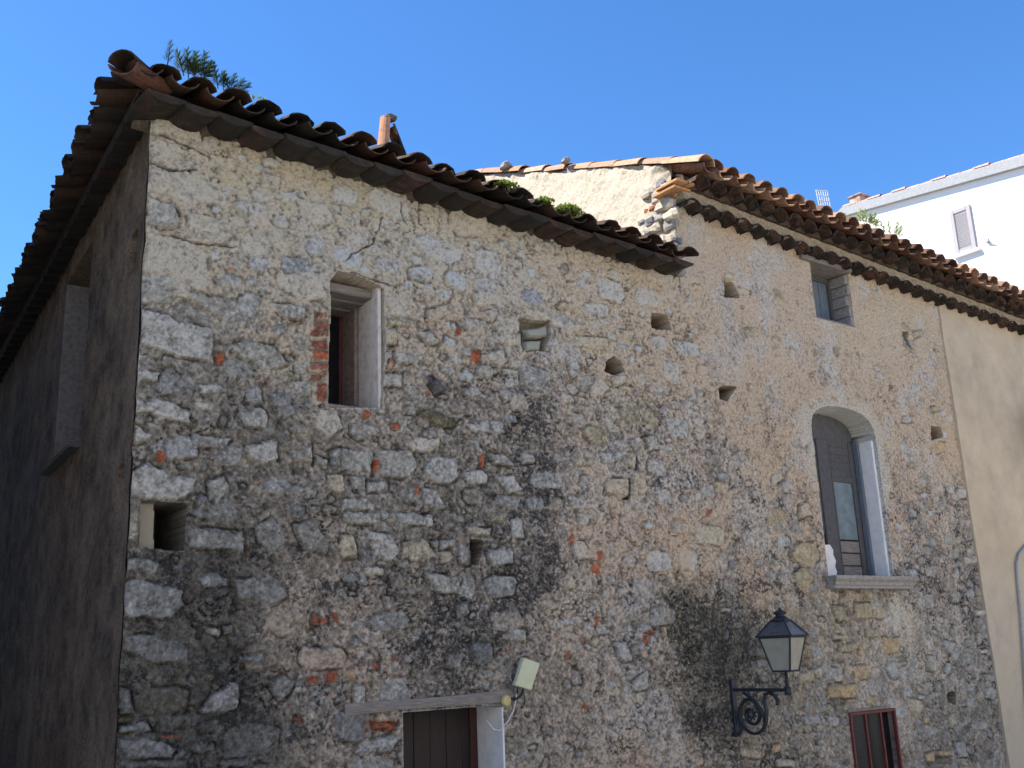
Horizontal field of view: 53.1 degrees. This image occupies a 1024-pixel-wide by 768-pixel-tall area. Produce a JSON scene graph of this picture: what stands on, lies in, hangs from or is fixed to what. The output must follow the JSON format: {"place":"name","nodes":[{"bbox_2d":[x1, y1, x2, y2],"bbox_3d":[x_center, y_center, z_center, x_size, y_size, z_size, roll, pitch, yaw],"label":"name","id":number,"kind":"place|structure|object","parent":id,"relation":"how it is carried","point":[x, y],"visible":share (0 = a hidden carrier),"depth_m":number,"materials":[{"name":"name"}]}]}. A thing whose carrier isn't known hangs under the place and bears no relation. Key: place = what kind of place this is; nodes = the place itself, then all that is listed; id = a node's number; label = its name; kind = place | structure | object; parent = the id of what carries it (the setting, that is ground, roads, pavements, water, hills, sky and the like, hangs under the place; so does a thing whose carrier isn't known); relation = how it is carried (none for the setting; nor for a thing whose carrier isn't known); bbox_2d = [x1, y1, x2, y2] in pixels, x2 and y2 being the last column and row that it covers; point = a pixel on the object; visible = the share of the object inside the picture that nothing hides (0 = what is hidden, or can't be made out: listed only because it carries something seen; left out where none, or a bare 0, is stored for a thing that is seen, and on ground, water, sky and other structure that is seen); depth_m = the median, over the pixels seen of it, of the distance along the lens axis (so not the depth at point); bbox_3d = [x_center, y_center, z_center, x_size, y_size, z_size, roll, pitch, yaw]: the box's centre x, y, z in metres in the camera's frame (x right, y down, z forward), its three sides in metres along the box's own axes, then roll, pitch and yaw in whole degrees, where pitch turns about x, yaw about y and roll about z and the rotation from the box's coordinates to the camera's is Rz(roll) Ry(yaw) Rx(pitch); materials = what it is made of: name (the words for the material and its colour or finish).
{"place":"outdoors","nodes":[
{"label":"outdoors","id":0,"kind":"place"},
{"bbox_2d":[0,49,722,767],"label":"stone house","id":1,"kind":"structure","parent":0,"point":[322,445],"depth_m":10.10,"materials":[{"name":"stone"}]},
{"bbox_2d":[38,284,89,475],"bbox_3d":[-4.785,-0.222,11.615,0.660,2.285,1.860,7,-17,-32],"label":"side window","id":2,"kind":"structure","parent":1,"relation":"in","point":[75,324],"depth_m":12.06,"materials":[{"name":"stone"}]},
{"bbox_2d":[163,39,173,64],"bbox_3d":[-3.155,-3.051,9.409,0.124,0.257,0.123,9,-18,-36],"label":"needle plant","id":3,"kind":"object","parent":1,"relation":"on","point":[171,57],"visible":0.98,"depth_m":9.40,"materials":[{"name":"green plant"}]},
{"bbox_2d":[172,47,216,78],"bbox_3d":[-2.956,-3.011,9.547,0.432,0.356,0.254,9,-18,-36],"label":"needle plant","id":4,"kind":"object","parent":1,"relation":"on","point":[194,68],"visible":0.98,"depth_m":9.51,"materials":[{"name":"green plant"}]},
{"bbox_2d":[210,64,251,91],"bbox_3d":[-2.667,-2.892,9.741,0.425,0.256,0.176,6,-17,-28],"label":"needle plant","id":5,"kind":"object","parent":1,"relation":"on","point":[225,81],"visible":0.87,"depth_m":9.70,"materials":[{"name":"green plant"}]},
{"bbox_2d":[251,94,265,99],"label":"roof weed","id":6,"kind":"object","parent":1,"relation":"on","point":[258,97],"visible":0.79,"depth_m":9.88,"materials":[{"name":"green plant"}]},
{"bbox_2d":[328,282,381,412],"bbox_3d":[-1.762,-0.297,10.283,0.639,1.335,0.783,9,-18,-36],"label":"window","id":7,"kind":"structure","parent":1,"relation":"in","point":[355,344],"depth_m":10.46,"materials":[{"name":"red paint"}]},
{"bbox_2d":[378,113,404,148],"bbox_3d":[-1.316,-2.716,11.286,0.384,0.513,0.172,11,-19,-40],"label":"roof vent","id":8,"kind":"object","parent":1,"relation":"on","point":[386,132],"visible":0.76,"depth_m":11.23,"materials":[{"name":"ceramic"}]},
{"bbox_2d":[343,689,511,767],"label":"door","id":9,"kind":"structure","parent":1,"relation":"in","point":[459,737],"depth_m":10.01,"materials":[{"name":"red paint"}]},
{"bbox_2d":[493,178,519,193],"bbox_3d":[-0.060,-2.161,11.086,0.340,0.112,0.262,9,-18,-36],"label":"moss clump","id":10,"kind":"object","parent":1,"relation":"on","point":[509,183],"visible":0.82,"depth_m":11.02,"materials":[{"name":"green plant"}]},
{"bbox_2d":[486,658,539,730],"bbox_3d":[0.022,3.043,10.057,0.578,0.681,0.149,7,-17,-31],"label":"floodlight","id":11,"kind":"object","parent":1,"relation":"attached to","point":[526,673],"visible":1,"depth_m":10.09,"materials":[{"name":"white plastic"}]},
{"bbox_2d":[534,195,554,206],"bbox_3d":[0.372,-2.037,11.386,0.277,0.094,0.255,9,-18,-36],"label":"moss clump","id":12,"kind":"object","parent":1,"relation":"on","point":[544,198],"visible":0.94,"depth_m":11.34,"materials":[{"name":"green plant"}]},
{"bbox_2d":[556,202,585,217],"bbox_3d":[0.651,-1.979,11.517,0.385,0.130,0.277,9,-18,-36],"label":"moss clump","id":13,"kind":"object","parent":1,"relation":"on","point":[564,207],"visible":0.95,"depth_m":11.48,"materials":[{"name":"green plant"}]},
{"bbox_2d":[0,0,1023,310],"label":"sky","id":14,"kind":"structure","parent":0,"point":[845,99],"materials":[{"name":"blue"}]},
{"bbox_2d":[476,154,1023,767],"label":"plastered house","id":15,"kind":"structure","parent":0,"point":[856,392],"depth_m":14.40,"materials":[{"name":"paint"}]},
{"bbox_2d":[500,161,511,170],"bbox_3d":[-0.105,-3.514,16.500,0.144,0.150,0.227,9,-18,-36],"label":"loose stone","id":16,"kind":"object","parent":15,"relation":"on","point":[504,165],"visible":1,"depth_m":16.43,"materials":[{"name":"grey stone"}]},
{"bbox_2d":[561,157,570,164],"bbox_3d":[0.793,-3.319,15.224,0.116,0.103,0.150,9,-18,-36],"label":"loose stone","id":17,"kind":"object","parent":15,"relation":"on","point":[565,160],"visible":1,"depth_m":15.19,"materials":[{"name":"grey stone"}]},
{"bbox_2d":[729,607,808,736],"bbox_3d":[2.819,3.264,11.573,1.051,1.416,0.448,-15,-19,39],"label":"wall lantern","id":18,"kind":"object","parent":15,"relation":"attached to","point":[780,636],"depth_m":11.43,"materials":[{"name":"black metal"}]},
{"bbox_2d":[816,190,830,206],"bbox_3d":[5.965,-2.997,19.389,0.502,1.562,0.033,11,-20,-41],"label":"lattice panel","id":19,"kind":"object","parent":15,"relation":"on","point":[821,195],"visible":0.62,"depth_m":19.53,"materials":[{"name":"white metal"}]},
{"bbox_2d":[799,254,853,326],"bbox_3d":[4.546,-1.318,15.125,1.184,0.933,0.422,9,-18,-36],"label":"attic window","id":20,"kind":"structure","parent":15,"relation":"in","point":[836,300],"depth_m":15.42,"materials":[{"name":"grey wood"}]},
{"bbox_2d":[811,414,918,588],"bbox_3d":[4.738,1.606,14.351,1.872,2.511,0.600,9,-18,-36],"label":"arched window","id":21,"kind":"structure","parent":15,"relation":"in","point":[850,503],"depth_m":14.65,"materials":[{"name":"grey wood"}]},
{"bbox_2d":[855,208,880,227],"bbox_3d":[5.631,-2.631,16.130,0.612,0.267,0.193,9,-18,-36],"label":"roof weed","id":22,"kind":"object","parent":15,"relation":"on","point":[873,220],"visible":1,"depth_m":16.10,"materials":[{"name":"green plant"}]},
{"bbox_2d":[846,706,902,767],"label":"barred window","id":23,"kind":"structure","parent":15,"relation":"in","point":[869,727],"depth_m":13.42,"materials":[{"name":"red paint"}]},
{"bbox_2d":[879,220,904,236],"bbox_3d":[6.123,-2.517,16.508,0.606,0.280,0.157,8,-18,-34],"label":"roof weed","id":24,"kind":"object","parent":15,"relation":"on","point":[899,229],"visible":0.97,"depth_m":16.53,"materials":[{"name":"green plant"}]},
{"bbox_2d":[1015,546,1023,674],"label":"wall pipe","id":25,"kind":"object","parent":15,"relation":"attached to","point":[1019,594],"depth_m":16.10,"materials":[{"name":"grey metal"}]},
{"bbox_2d":[838,154,1023,288],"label":"white house","id":26,"kind":"structure","parent":0,"point":[973,217],"depth_m":30.30,"materials":[{"name":"paint"}]},
{"bbox_2d":[949,204,980,258],"bbox_3d":[13.378,-4.533,30.363,0.117,1.512,0.817,9,-18,-36],"label":"window","id":27,"kind":"structure","parent":26,"relation":"in","point":[973,248],"depth_m":30.35,"materials":[{"name":"white paint"}]}
]}

